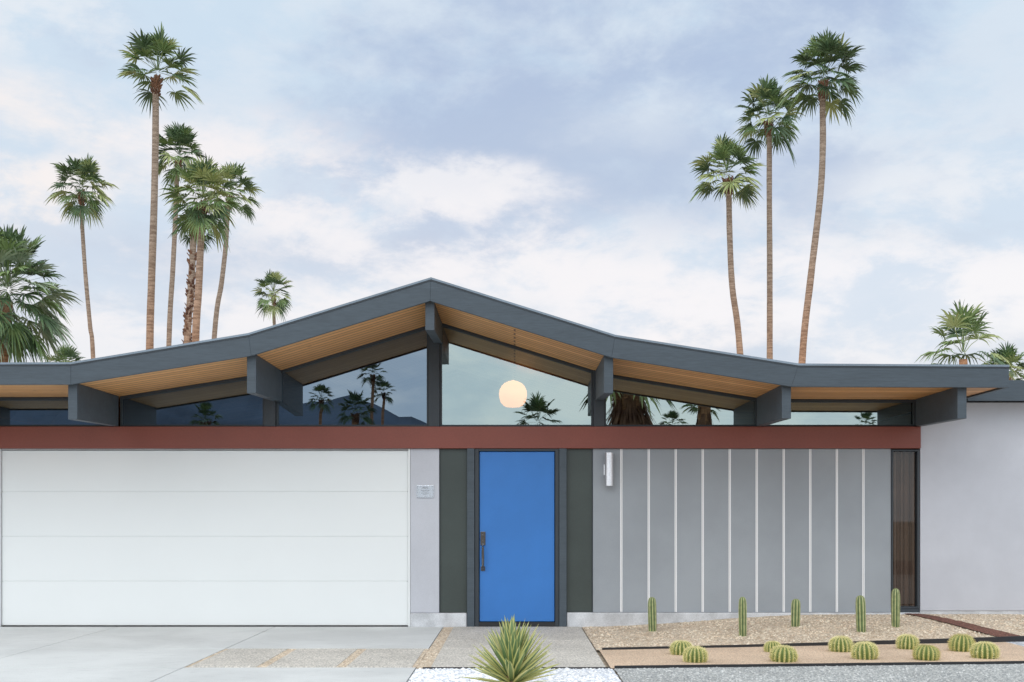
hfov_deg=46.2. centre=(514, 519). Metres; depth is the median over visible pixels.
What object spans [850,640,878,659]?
barrel cactus
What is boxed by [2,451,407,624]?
garage door
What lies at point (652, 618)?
column cactus
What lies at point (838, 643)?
barrel cactus
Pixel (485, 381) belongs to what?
window
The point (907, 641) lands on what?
barrel cactus
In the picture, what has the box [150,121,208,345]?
palm tree
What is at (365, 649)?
tan stones
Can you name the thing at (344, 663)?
gravel patch
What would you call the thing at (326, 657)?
paver
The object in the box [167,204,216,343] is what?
palm tree
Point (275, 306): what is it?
palm tree
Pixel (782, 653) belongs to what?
barrel cactus
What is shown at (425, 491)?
wall plaque
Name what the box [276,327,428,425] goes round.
window
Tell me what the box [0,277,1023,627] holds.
house
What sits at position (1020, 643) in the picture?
white gravel
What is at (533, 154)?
sky
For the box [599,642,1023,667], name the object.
fine gravel
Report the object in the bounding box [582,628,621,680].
ground
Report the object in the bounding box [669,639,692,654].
barrel cactus
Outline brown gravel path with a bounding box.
[905,613,1019,636]
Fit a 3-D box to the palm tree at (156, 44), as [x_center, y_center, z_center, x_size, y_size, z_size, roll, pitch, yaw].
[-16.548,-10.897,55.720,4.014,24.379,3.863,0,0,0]
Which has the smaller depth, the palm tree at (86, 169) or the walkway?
the walkway
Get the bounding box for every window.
[0,397,106,425]
[120,376,263,425]
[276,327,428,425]
[440,323,592,425]
[604,375,756,425]
[767,399,915,425]
[891,450,919,607]
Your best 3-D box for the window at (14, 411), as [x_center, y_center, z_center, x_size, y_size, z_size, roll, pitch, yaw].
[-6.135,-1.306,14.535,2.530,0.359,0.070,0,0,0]
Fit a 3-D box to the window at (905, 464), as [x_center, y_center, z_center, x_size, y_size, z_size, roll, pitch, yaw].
[4.858,0.110,14.588,0.610,1.920,0.196,0,0,0]
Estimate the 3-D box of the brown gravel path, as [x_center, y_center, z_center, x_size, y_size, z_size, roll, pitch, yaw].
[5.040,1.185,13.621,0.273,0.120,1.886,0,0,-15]
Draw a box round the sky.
[0,0,1023,379]
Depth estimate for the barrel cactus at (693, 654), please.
10.87 m
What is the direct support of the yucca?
on the white gravel at (534, 679)
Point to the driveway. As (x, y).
(98, 654)
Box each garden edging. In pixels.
[423,667,609,668]
[602,636,1023,649]
[614,661,1023,668]
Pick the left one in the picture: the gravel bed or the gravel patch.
the gravel patch
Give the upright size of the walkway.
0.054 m
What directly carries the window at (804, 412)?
in the house
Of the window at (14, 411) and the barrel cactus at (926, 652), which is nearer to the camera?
the barrel cactus at (926, 652)
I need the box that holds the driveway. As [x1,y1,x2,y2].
[0,627,442,681]
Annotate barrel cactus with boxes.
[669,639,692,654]
[682,645,709,662]
[763,640,779,651]
[768,645,798,662]
[827,635,852,651]
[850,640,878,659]
[895,633,919,649]
[911,643,940,660]
[947,633,974,651]
[969,641,1000,658]
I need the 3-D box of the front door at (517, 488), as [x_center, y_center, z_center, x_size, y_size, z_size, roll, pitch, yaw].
[0.029,0.201,14.480,0.906,2.054,0.130,0,0,0]
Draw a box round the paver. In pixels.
[190,648,424,666]
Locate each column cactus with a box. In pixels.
[648,597,656,631]
[738,597,746,636]
[791,599,800,626]
[855,595,865,632]
[891,588,900,627]
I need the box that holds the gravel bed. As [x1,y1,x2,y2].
[582,614,1023,649]
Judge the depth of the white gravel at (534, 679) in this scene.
9.84 m
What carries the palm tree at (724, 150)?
on the ground
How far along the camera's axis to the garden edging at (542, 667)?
10.43 m
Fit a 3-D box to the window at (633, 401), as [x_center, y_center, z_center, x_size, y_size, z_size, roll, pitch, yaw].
[2.009,-1.450,14.535,1.853,0.646,0.070,0,0,0]
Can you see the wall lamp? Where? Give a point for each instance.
(608, 469)
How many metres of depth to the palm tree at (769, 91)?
62.94 m
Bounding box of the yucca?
[463,615,558,681]
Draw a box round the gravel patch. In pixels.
[186,649,427,667]
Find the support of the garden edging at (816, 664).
on the ground
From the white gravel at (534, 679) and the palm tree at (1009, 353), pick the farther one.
the palm tree at (1009, 353)
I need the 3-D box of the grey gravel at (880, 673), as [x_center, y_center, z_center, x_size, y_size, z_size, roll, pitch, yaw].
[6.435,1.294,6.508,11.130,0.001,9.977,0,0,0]
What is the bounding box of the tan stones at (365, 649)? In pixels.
[190,627,451,667]
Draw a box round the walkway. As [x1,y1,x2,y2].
[431,627,604,666]
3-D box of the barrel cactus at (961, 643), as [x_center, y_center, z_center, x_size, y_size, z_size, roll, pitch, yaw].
[4.417,1.212,11.846,0.294,0.200,0.292,4,0,33]
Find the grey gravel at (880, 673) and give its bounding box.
[615,664,1023,681]
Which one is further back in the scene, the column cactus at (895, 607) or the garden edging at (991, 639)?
the column cactus at (895, 607)
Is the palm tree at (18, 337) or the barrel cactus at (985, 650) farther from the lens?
the palm tree at (18, 337)
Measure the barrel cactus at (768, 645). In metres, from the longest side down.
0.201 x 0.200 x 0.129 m
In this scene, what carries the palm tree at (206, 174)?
on the ground
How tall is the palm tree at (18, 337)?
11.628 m
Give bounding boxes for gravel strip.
[416,627,452,668]
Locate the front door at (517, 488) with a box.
[480,452,553,620]
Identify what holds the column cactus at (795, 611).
on the gravel bed
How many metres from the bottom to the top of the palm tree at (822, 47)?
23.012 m
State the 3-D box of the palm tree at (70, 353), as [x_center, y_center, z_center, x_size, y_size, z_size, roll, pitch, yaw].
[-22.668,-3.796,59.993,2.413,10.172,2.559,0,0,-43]
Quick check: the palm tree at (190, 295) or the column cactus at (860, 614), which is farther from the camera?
the palm tree at (190, 295)
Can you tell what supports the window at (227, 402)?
in the house
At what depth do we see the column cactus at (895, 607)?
13.41 m
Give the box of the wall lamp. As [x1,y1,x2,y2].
[604,452,612,485]
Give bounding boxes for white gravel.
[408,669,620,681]
[1008,642,1023,645]
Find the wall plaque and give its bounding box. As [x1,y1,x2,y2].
[417,485,433,497]
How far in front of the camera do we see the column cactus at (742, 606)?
12.97 m
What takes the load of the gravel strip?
on the ground
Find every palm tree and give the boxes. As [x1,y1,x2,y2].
[0,223,83,361]
[42,343,85,361]
[45,155,117,358]
[116,22,202,349]
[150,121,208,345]
[155,152,246,341]
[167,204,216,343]
[201,162,264,338]
[250,270,293,324]
[688,132,766,354]
[733,74,804,358]
[776,27,865,362]
[915,299,1018,379]
[981,342,1023,379]
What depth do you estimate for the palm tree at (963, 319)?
33.62 m

